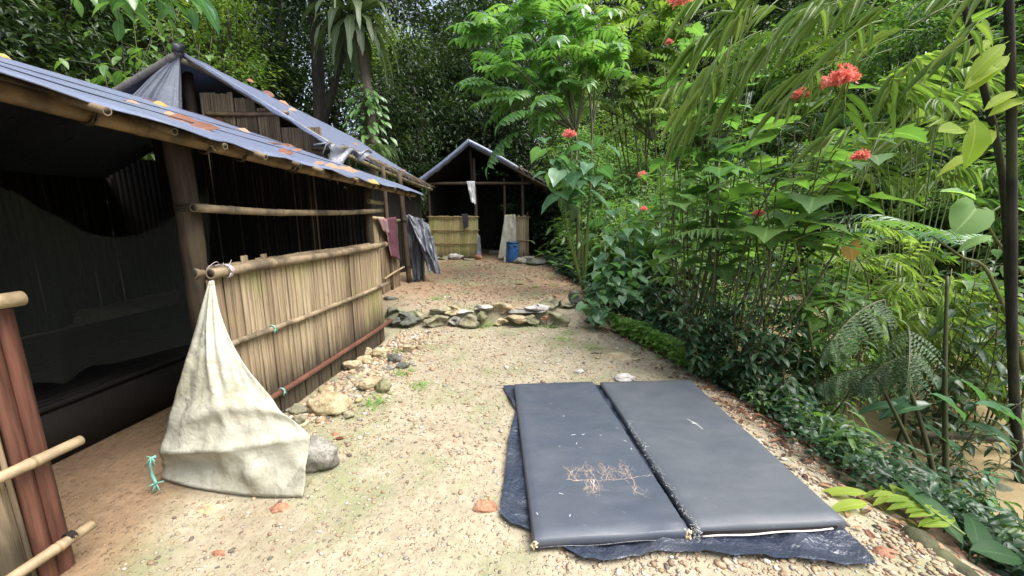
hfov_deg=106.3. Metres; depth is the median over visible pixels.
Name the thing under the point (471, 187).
white cloth
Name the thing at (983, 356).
leafy shrub
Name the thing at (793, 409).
seedling
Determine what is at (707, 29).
forest tree
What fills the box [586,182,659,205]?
forest shrub
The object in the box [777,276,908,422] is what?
leafy shrub
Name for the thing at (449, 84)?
forest tree
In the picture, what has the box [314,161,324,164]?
fallen leaf
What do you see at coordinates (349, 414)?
stone
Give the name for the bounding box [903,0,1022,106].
forest tree
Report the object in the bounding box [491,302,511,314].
stone
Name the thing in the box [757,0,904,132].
forest tree
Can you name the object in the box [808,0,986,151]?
forest tree
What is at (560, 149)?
forest tree
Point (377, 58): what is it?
forest tree
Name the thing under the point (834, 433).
seedling
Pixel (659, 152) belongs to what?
forest tree
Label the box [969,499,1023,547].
seedling
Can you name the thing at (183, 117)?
fallen leaf
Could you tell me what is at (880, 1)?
forest tree
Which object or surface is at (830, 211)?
forest shrub
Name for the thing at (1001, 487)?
stone
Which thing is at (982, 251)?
forest shrub
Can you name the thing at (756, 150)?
bamboo
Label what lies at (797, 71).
forest tree
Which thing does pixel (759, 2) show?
forest tree
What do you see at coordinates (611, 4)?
forest tree
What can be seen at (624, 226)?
forest shrub
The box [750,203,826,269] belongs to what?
forest shrub
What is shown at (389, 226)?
towel
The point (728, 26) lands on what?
bamboo
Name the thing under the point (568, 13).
forest tree
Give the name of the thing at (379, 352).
stone
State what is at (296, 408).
stone
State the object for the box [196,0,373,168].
forest tree
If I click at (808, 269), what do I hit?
leafy shrub
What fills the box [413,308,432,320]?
stone
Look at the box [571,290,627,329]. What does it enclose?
heart leaf plant
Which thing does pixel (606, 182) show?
forest shrub
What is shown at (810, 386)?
leaf shrub
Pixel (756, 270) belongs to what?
sapling
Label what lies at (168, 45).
leafy shrub
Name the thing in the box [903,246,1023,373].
leaf shrub
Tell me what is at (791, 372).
seedling
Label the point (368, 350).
stone
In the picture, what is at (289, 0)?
sky
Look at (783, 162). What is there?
forest shrub
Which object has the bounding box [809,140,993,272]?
forest shrub
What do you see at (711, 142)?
forest tree
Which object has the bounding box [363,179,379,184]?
fallen leaf
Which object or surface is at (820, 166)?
forest shrub
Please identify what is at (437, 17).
forest tree
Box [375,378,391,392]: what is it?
stone
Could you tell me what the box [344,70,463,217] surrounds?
forest tree
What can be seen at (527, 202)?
forest shrub
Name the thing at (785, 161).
forest shrub
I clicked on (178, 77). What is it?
gable hut
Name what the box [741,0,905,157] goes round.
forest tree
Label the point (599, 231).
forest shrub
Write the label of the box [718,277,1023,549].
river
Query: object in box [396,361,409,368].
stone
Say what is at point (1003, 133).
forest shrub
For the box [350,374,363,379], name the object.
stone
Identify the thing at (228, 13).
forest tree
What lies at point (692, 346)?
leaf shrub
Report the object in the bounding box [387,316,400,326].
stone
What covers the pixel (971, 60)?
forest tree
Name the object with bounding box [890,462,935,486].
stone
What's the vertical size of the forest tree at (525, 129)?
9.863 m
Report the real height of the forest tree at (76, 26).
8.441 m
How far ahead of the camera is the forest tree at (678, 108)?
22.03 m
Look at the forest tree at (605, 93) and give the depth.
25.86 m
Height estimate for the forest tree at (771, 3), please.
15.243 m
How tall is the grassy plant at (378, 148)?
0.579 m
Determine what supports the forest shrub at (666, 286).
on the ground at (105, 486)
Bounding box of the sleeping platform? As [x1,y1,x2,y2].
[0,309,265,486]
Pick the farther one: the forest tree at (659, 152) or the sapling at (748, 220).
the forest tree at (659, 152)
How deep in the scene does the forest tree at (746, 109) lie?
18.21 m
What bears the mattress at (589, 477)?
on the groundsheet
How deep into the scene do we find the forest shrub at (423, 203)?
12.33 m
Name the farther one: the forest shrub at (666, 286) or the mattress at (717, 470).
the forest shrub at (666, 286)
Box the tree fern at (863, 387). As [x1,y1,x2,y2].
[814,299,949,458]
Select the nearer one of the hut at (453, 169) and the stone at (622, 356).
the stone at (622, 356)
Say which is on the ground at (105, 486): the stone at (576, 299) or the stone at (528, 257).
the stone at (528, 257)
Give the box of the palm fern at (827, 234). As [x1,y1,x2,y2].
[652,220,951,405]
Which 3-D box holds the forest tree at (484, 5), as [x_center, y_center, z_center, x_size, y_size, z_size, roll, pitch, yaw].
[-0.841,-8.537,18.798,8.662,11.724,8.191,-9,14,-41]
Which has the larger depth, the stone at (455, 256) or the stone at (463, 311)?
the stone at (455, 256)
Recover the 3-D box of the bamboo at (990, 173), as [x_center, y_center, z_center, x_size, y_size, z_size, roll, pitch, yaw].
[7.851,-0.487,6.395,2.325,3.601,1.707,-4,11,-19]
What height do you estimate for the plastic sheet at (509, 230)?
1.259 m
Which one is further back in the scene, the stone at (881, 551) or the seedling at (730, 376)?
the seedling at (730, 376)
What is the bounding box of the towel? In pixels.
[378,217,400,260]
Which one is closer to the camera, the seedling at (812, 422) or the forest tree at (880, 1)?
the seedling at (812, 422)
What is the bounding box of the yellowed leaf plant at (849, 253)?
[841,240,868,420]
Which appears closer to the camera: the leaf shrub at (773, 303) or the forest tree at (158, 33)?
the leaf shrub at (773, 303)
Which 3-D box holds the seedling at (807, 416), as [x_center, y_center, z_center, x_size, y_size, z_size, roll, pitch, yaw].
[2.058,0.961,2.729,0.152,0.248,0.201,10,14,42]
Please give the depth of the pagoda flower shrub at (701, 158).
4.14 m
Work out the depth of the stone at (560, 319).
5.24 m
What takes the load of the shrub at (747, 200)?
on the ground at (105, 486)
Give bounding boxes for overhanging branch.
[71,0,201,41]
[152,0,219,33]
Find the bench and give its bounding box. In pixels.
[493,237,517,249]
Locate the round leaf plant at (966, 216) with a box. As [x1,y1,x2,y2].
[931,188,1023,443]
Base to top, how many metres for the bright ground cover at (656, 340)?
1.204 m
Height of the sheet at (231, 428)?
1.122 m
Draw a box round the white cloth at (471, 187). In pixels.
[466,181,475,204]
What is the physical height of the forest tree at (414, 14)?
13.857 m
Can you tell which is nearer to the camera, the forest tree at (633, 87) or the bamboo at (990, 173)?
the bamboo at (990, 173)
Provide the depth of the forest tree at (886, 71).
15.70 m
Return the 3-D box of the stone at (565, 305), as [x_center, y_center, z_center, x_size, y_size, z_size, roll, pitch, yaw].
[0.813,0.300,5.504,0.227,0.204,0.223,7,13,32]
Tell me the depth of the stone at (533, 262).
9.85 m
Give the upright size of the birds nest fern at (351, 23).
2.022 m
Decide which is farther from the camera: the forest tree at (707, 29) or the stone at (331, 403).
the forest tree at (707, 29)
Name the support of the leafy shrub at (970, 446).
on the ground at (105, 486)
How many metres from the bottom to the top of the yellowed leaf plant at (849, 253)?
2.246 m
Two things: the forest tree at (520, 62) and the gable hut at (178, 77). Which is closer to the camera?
the gable hut at (178, 77)
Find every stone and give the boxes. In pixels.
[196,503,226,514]
[211,550,225,556]
[269,502,289,513]
[288,403,307,414]
[291,414,305,424]
[305,478,311,486]
[306,391,352,416]
[306,435,339,473]
[318,385,333,391]
[341,411,354,419]
[342,359,362,369]
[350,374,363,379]
[356,355,374,363]
[357,376,381,389]
[365,347,372,354]
[372,348,388,357]
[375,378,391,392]
[383,296,398,300]
[385,307,398,316]
[386,364,394,369]
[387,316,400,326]
[387,353,401,362]
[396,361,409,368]
[398,311,415,317]
[399,316,419,326]
[403,344,414,351]
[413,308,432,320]
[423,315,448,326]
[429,307,446,314]
[444,305,460,315]
[448,316,460,325]
[449,253,463,258]
[457,309,473,313]
[458,314,479,328]
[472,499,496,512]
[474,254,481,259]
[475,304,492,310]
[476,310,486,321]
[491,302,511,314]
[494,318,508,325]
[504,314,526,323]
[508,308,545,314]
[513,257,526,263]
[523,256,535,259]
[524,304,549,310]
[526,259,547,265]
[526,314,539,324]
[540,297,560,310]
[546,311,570,327]
[560,302,576,308]
[568,290,584,303]
[575,369,584,373]
[604,352,641,360]
[614,373,634,381]
[872,546,895,559]
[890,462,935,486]
[991,482,1013,491]
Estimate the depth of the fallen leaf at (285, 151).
3.13 m
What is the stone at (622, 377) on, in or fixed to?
on the ground at (105, 486)
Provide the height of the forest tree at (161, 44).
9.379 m
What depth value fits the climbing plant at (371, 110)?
10.12 m
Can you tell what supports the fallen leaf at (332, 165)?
on the bamboo hut at (68, 145)
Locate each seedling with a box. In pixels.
[720,361,737,393]
[732,370,751,396]
[742,384,772,413]
[768,385,813,423]
[783,394,810,424]
[785,371,799,393]
[785,405,814,437]
[788,411,815,435]
[806,410,884,467]
[815,418,855,463]
[816,413,864,460]
[826,409,883,472]
[926,478,967,524]
[939,479,1018,533]
[954,470,1012,529]
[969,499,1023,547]
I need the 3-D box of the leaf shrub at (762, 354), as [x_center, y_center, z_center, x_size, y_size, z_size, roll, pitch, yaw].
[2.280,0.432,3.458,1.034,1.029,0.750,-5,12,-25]
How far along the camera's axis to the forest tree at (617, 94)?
20.15 m
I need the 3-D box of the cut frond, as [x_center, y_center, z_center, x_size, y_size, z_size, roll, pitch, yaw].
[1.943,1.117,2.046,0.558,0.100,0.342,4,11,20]
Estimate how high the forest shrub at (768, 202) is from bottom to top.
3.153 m
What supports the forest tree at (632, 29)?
on the ground at (105, 486)
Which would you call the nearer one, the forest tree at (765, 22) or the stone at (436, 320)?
the stone at (436, 320)
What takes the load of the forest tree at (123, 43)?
on the ground at (105, 486)
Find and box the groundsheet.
[500,384,875,564]
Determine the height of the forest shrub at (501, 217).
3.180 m
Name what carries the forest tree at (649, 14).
on the ground at (105, 486)
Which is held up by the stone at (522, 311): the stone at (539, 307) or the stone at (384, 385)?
the stone at (539, 307)
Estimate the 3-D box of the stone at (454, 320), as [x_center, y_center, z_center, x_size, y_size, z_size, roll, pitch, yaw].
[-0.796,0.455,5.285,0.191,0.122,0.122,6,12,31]
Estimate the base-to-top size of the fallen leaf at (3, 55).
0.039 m
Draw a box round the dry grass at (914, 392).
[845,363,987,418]
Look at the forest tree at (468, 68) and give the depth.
13.91 m
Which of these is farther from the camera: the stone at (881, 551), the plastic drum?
the plastic drum
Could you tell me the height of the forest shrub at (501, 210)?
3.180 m
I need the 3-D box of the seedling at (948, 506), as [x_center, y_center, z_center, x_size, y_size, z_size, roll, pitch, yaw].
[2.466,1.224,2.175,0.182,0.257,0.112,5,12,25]
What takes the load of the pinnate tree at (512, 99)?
on the ground at (105, 486)
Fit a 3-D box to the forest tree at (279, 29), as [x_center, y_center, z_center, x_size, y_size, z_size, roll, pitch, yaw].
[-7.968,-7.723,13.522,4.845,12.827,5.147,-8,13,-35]
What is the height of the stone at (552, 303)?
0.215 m
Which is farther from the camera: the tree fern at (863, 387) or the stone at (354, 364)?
the stone at (354, 364)
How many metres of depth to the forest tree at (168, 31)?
12.70 m
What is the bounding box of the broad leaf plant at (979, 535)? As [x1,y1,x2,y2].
[897,481,1022,564]
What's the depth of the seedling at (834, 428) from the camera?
2.92 m
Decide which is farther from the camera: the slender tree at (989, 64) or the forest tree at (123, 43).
the forest tree at (123, 43)
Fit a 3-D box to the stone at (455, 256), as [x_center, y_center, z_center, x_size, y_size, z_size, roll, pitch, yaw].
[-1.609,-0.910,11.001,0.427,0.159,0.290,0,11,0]
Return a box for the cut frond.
[822,483,965,534]
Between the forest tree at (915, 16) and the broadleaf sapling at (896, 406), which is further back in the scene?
the forest tree at (915, 16)
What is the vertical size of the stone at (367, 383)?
0.103 m
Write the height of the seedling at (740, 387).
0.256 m
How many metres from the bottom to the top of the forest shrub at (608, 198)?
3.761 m
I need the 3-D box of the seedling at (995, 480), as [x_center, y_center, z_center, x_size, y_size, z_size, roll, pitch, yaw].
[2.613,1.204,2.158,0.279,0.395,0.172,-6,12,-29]
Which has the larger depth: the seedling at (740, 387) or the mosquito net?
the seedling at (740, 387)
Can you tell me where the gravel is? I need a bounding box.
[117,260,964,575]
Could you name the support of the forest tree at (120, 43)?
on the ground at (105, 486)
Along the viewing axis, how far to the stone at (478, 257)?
10.98 m
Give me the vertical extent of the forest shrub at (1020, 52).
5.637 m
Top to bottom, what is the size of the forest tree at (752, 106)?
8.672 m
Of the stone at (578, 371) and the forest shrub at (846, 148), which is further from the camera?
the forest shrub at (846, 148)
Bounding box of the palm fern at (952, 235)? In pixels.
[814,214,992,385]
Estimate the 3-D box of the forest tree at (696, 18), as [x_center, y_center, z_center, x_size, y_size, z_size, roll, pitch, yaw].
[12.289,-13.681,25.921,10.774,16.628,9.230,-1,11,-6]
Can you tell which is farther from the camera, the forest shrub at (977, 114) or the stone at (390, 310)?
the forest shrub at (977, 114)
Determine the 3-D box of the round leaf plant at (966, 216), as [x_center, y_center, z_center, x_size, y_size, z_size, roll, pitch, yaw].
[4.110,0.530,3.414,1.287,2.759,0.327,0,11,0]
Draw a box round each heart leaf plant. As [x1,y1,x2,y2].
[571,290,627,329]
[580,226,660,306]
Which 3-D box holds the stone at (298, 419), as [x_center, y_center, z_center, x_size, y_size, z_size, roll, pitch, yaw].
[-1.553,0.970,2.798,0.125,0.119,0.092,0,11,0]
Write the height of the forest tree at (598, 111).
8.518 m
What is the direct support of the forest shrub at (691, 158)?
on the ground at (105, 486)
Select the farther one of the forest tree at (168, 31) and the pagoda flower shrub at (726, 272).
the forest tree at (168, 31)
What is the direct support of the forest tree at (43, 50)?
on the ground at (105, 486)
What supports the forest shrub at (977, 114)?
on the ground at (105, 486)
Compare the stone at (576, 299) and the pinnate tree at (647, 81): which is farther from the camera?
the pinnate tree at (647, 81)
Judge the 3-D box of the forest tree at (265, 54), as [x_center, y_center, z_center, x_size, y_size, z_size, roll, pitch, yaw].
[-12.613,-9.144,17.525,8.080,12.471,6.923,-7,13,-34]
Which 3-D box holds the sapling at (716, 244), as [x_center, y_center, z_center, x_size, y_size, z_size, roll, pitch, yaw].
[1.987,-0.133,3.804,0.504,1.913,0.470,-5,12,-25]
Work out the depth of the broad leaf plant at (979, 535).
1.83 m
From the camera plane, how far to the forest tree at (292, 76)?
11.93 m
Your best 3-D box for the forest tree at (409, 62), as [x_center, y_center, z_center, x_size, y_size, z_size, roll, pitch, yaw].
[-3.608,-5.271,14.500,5.570,7.972,5.890,4,11,21]
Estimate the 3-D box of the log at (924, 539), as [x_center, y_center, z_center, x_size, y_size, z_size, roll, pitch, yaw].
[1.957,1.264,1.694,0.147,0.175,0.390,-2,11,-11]
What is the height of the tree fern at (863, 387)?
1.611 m
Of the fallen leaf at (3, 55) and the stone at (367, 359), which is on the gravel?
the stone at (367, 359)
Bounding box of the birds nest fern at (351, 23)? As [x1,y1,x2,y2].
[299,0,403,91]
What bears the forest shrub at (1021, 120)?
on the ground at (105, 486)
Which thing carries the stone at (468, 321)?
on the ground at (105, 486)
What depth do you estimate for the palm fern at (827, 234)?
3.33 m
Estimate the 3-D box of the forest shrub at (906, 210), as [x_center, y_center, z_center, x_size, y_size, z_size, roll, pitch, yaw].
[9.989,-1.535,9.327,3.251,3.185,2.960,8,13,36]
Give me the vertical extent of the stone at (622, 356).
0.062 m
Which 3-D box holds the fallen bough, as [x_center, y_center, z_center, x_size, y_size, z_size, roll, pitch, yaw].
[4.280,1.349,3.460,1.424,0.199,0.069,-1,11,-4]
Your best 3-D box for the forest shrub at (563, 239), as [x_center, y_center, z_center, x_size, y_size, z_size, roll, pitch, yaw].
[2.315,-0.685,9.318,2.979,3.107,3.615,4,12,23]
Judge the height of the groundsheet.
0.052 m
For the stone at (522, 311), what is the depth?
5.32 m
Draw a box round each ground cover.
[362,296,771,411]
[540,250,1023,575]
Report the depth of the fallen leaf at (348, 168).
3.91 m
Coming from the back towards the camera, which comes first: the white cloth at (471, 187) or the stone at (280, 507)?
the white cloth at (471, 187)
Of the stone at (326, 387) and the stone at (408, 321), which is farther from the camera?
the stone at (408, 321)
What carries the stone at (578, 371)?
on the ground at (105, 486)
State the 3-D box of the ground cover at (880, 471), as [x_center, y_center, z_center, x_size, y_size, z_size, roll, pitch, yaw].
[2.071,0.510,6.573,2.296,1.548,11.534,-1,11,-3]
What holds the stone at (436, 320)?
on the ground at (105, 486)
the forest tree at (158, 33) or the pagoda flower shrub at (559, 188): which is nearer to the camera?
the pagoda flower shrub at (559, 188)
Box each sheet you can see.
[144,280,309,496]
[406,214,440,281]
[498,214,515,258]
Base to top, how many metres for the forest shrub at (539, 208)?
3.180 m
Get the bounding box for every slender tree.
[936,0,1012,468]
[954,0,1023,483]
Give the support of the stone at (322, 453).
on the ground at (105, 486)
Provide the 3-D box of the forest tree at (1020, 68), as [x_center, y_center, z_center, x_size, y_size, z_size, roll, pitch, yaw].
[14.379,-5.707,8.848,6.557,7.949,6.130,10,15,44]
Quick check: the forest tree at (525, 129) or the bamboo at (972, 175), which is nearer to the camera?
the bamboo at (972, 175)
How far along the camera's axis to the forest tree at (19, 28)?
7.24 m
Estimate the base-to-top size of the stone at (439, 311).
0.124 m
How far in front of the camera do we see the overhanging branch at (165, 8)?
5.04 m
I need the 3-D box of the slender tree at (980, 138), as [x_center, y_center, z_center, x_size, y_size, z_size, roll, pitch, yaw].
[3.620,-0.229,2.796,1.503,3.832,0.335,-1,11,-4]
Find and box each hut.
[0,56,424,575]
[106,42,435,294]
[419,139,565,257]
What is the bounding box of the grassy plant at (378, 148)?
[346,143,401,163]
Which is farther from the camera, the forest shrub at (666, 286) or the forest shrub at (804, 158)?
the forest shrub at (804, 158)
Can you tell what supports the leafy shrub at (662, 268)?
on the ground at (105, 486)
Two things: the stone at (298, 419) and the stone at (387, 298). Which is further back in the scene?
the stone at (387, 298)
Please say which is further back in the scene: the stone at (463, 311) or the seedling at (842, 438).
the stone at (463, 311)
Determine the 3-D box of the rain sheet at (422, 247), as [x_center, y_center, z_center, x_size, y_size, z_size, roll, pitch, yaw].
[-1.716,-0.767,7.397,0.698,1.309,0.366,10,15,43]
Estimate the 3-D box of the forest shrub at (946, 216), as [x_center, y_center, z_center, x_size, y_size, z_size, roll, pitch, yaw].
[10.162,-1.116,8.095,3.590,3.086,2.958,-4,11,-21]
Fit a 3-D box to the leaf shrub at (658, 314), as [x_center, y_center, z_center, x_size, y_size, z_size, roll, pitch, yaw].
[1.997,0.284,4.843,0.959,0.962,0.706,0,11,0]
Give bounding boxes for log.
[821,464,877,497]
[900,525,979,575]
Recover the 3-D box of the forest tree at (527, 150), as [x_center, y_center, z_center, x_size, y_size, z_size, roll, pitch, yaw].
[-0.145,-6.403,17.234,6.172,8.558,6.341,10,15,44]
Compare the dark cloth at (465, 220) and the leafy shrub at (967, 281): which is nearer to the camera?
the leafy shrub at (967, 281)
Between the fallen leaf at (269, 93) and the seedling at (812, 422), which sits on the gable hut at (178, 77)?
the fallen leaf at (269, 93)
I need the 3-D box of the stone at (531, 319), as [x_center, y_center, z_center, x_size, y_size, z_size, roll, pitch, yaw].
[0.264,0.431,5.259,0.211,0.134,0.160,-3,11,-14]
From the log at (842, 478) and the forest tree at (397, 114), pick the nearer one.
the log at (842, 478)
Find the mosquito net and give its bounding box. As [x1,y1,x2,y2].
[0,187,209,383]
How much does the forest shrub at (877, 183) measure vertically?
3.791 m
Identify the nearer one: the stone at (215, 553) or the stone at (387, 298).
the stone at (215, 553)
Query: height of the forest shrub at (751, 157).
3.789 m
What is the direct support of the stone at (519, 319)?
on the ground at (105, 486)
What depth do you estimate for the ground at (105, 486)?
2.12 m
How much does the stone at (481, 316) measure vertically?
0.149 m
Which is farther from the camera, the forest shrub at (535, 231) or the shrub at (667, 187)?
the forest shrub at (535, 231)
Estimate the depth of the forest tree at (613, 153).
14.01 m
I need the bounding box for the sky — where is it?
[9,0,991,143]
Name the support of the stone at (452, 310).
on the ground at (105, 486)
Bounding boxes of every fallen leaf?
[0,53,10,58]
[153,101,168,106]
[163,111,173,114]
[167,113,197,123]
[191,121,220,130]
[263,90,273,96]
[278,148,293,154]
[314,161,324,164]
[325,163,339,168]
[339,165,358,172]
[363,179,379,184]
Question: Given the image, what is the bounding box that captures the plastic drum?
[506,241,518,262]
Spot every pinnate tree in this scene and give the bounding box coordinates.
[445,0,631,282]
[559,0,720,206]
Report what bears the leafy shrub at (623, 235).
on the ground at (105, 486)
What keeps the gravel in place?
on the ground at (105, 486)
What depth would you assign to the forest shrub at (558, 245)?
10.68 m
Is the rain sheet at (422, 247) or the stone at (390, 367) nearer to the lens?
the stone at (390, 367)
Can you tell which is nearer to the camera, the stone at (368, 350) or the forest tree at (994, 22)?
the stone at (368, 350)
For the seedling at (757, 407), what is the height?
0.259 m
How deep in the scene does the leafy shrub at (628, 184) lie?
9.22 m
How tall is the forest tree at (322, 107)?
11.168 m
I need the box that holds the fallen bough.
[912,430,1023,442]
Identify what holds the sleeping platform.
on the ground at (105, 486)
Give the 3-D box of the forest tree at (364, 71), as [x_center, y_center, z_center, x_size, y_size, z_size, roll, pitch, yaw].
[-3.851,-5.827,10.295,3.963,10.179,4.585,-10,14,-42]
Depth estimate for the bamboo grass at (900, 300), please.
3.88 m
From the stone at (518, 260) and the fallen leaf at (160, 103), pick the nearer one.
the fallen leaf at (160, 103)
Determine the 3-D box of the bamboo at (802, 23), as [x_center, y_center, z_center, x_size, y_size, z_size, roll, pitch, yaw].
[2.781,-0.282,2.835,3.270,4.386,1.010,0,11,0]
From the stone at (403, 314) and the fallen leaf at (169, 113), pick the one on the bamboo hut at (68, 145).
the fallen leaf at (169, 113)
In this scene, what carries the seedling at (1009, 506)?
on the ground at (105, 486)
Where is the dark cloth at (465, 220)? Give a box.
[462,214,467,228]
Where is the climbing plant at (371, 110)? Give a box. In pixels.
[343,84,397,156]
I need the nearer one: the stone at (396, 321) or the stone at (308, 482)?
the stone at (308, 482)
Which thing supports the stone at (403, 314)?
on the stone at (396, 321)
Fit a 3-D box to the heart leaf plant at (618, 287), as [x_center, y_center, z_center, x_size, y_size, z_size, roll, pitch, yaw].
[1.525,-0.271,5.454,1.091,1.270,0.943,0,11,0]
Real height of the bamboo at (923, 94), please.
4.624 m
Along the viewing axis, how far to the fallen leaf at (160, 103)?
4.24 m
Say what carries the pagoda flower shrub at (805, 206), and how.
on the ground at (105, 486)
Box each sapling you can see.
[685,175,740,328]
[718,223,782,341]
[726,168,786,389]
[858,276,1022,499]
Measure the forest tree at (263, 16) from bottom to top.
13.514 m
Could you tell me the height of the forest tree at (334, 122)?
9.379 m
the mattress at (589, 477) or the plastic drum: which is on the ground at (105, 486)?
the plastic drum
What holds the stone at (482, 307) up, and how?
on the ground at (105, 486)
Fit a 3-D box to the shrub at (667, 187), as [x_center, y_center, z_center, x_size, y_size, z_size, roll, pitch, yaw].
[2.798,-0.361,6.579,2.675,3.469,2.861,-3,11,-14]
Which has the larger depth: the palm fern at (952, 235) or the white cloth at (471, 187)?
the white cloth at (471, 187)
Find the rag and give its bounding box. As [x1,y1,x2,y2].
[477,235,481,255]
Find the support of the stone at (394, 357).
on the ground at (105, 486)
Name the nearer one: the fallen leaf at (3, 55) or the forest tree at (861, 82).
the fallen leaf at (3, 55)
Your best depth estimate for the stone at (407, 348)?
4.30 m
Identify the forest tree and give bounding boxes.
[0,0,109,208]
[0,0,137,205]
[0,0,191,227]
[2,0,190,235]
[4,3,164,183]
[8,3,233,54]
[27,0,252,80]
[75,0,309,154]
[109,0,328,157]
[165,1,332,95]
[195,1,349,163]
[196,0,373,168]
[215,0,347,182]
[222,0,326,104]
[224,0,304,88]
[267,0,416,172]
[302,0,425,176]
[304,28,410,166]
[310,0,465,183]
[337,30,487,213]
[342,14,467,187]
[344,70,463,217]
[378,0,488,164]
[391,23,495,209]
[398,2,556,239]
[418,0,534,142]
[427,0,566,173]
[434,43,552,214]
[475,25,609,213]
[475,38,556,165]
[499,0,624,145]
[529,125,626,241]
[536,58,621,169]
[545,0,679,163]
[547,53,632,166]
[550,52,668,179]
[583,1,694,154]
[584,139,648,199]
[589,94,683,194]
[595,0,710,71]
[598,58,659,168]
[605,77,733,189]
[628,0,757,72]
[643,7,761,173]
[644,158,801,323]
[651,63,724,158]
[666,18,830,171]
[669,79,755,172]
[673,0,859,103]
[678,61,787,161]
[693,0,804,155]
[707,0,923,148]
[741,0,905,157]
[742,17,854,159]
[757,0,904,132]
[777,0,941,127]
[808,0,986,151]
[822,0,1004,137]
[826,0,979,128]
[847,3,999,113]
[899,0,1023,126]
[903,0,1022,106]
[927,3,998,87]
[934,0,1023,122]
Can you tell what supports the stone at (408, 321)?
on the ground at (105, 486)
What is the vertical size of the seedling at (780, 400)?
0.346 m
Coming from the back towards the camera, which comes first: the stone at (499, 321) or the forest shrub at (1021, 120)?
the forest shrub at (1021, 120)
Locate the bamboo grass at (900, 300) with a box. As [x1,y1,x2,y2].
[781,215,1023,418]
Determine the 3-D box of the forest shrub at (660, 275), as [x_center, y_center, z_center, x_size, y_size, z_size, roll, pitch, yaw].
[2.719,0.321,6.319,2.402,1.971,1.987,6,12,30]
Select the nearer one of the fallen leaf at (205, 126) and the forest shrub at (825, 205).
the fallen leaf at (205, 126)
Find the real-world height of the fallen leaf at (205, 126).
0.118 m
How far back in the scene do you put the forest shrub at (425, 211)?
12.10 m
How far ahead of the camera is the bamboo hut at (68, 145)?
3.19 m
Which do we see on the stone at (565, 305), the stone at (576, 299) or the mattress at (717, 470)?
the stone at (576, 299)
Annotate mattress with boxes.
[514,382,691,549]
[600,380,846,540]
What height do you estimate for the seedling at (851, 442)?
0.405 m
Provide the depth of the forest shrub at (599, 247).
8.49 m
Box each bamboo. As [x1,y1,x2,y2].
[652,0,791,173]
[682,0,1004,172]
[710,60,866,325]
[781,85,1023,349]
[854,4,1023,360]
[947,140,1023,304]
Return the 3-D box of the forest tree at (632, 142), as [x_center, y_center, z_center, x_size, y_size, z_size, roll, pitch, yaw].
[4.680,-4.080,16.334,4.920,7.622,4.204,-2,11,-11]
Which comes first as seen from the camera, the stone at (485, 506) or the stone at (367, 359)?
the stone at (485, 506)
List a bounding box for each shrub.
[53,17,210,234]
[102,9,263,159]
[416,186,455,233]
[421,198,438,237]
[460,172,520,234]
[487,185,564,253]
[494,170,553,243]
[514,173,588,245]
[517,192,574,255]
[530,128,619,292]
[530,187,659,276]
[536,171,649,255]
[541,206,610,260]
[547,195,648,283]
[562,200,677,281]
[575,215,672,313]
[583,171,690,289]
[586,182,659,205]
[589,230,613,277]
[591,150,698,244]
[611,164,774,343]
[613,137,740,340]
[623,252,756,349]
[632,169,809,356]
[634,252,731,323]
[636,272,707,337]
[645,0,780,341]
[647,148,726,199]
[657,281,741,377]
[660,173,820,341]
[703,250,822,377]
[706,281,840,396]
[719,62,928,390]
[722,145,782,164]
[733,153,809,202]
[740,176,809,257]
[741,148,823,246]
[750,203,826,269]
[757,228,878,395]
[767,345,864,413]
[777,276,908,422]
[778,131,889,189]
[778,139,833,177]
[780,158,874,249]
[787,132,964,264]
[794,170,906,271]
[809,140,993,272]
[820,129,1005,263]
[845,160,1022,278]
[876,108,1023,178]
[879,276,1023,455]
[884,161,1023,310]
[892,104,1023,260]
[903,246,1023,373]
[903,400,1023,493]
[920,238,1023,432]
[946,115,1023,275]
[959,46,1023,120]
[968,97,1023,197]
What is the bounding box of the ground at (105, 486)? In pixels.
[5,78,1023,575]
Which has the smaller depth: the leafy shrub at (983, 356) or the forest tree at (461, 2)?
the leafy shrub at (983, 356)
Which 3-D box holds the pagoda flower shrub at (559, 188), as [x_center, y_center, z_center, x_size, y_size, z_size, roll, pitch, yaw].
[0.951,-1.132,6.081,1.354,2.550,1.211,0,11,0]
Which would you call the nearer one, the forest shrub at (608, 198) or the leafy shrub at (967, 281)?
the leafy shrub at (967, 281)
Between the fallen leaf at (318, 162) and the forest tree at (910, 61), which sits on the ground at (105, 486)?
the forest tree at (910, 61)
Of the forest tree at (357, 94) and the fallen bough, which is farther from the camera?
the forest tree at (357, 94)

